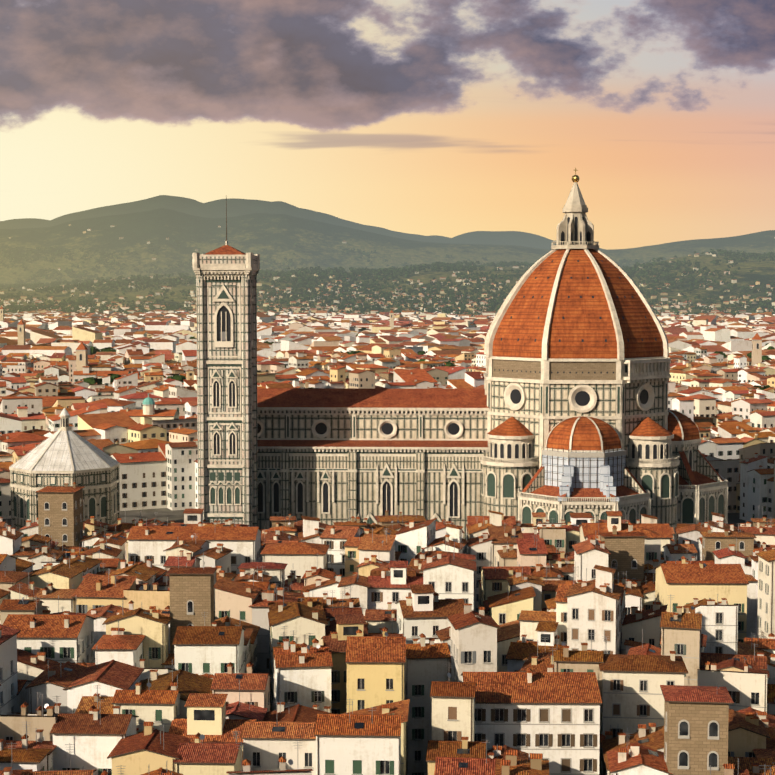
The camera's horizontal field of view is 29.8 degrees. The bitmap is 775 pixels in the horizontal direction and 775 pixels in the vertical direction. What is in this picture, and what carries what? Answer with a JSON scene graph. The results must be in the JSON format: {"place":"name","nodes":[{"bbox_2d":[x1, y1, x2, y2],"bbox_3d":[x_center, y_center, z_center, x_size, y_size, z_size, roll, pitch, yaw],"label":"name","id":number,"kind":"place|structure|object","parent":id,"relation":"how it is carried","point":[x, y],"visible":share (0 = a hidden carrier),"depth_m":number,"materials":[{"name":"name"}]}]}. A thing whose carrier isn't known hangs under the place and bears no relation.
{"place":"outdoors","nodes":[
{"label":"outdoors","id":0,"kind":"place"},
{"bbox_2d":[0,195,774,526],"bbox_3d":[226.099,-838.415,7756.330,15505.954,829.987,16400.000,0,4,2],"label":"terrain","id":1,"kind":"structure","parent":0,"point":[276,229],"depth_m":7639.45,"materials":[{"name":"green plant"}]},
{"bbox_2d":[9,406,119,531],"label":"baptistery","id":2,"kind":"structure","parent":1,"relation":"on","point":[62,455],"depth_m":424.37,"materials":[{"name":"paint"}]},
{"bbox_2d":[192,197,259,526],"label":"bell tower","id":3,"kind":"structure","parent":1,"relation":"on","point":[226,290],"depth_m":394.75,"materials":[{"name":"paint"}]},
{"bbox_2d":[0,482,774,774],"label":"town","id":4,"kind":"object","parent":1,"relation":"on","point":[493,643],"visible":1,"depth_m":219.62,"materials":[{"name":"paint"}]},
{"bbox_2d":[0,306,774,521],"bbox_3d":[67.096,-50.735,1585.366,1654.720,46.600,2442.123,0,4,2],"label":"town","id":5,"kind":"object","parent":1,"relation":"on","point":[137,420],"visible":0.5,"depth_m":708.23,"materials":[{"name":"paint"}]},
{"bbox_2d":[0,224,774,361],"bbox_3d":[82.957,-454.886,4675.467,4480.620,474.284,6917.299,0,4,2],"label":"town","id":6,"kind":"object","parent":1,"relation":"on","point":[171,332],"visible":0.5,"depth_m":2103.98,"materials":[{"name":"paint"}]},
{"bbox_2d":[0,239,774,392],"bbox_3d":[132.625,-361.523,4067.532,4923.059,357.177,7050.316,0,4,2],"label":"trees","id":7,"kind":"object","parent":1,"relation":"on","point":[300,273],"visible":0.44,"depth_m":4978.41,"materials":[{"name":"green plant"}]},
{"bbox_2d":[257,168,727,543],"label":"cathedral","id":8,"kind":"structure","parent":1,"relation":"on","point":[565,412],"depth_m":409.99,"materials":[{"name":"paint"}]},
{"bbox_2d":[0,0,774,249],"label":"sky","id":9,"kind":"structure","parent":0,"point":[446,118],"materials":[{"name":"orange"}]}
]}

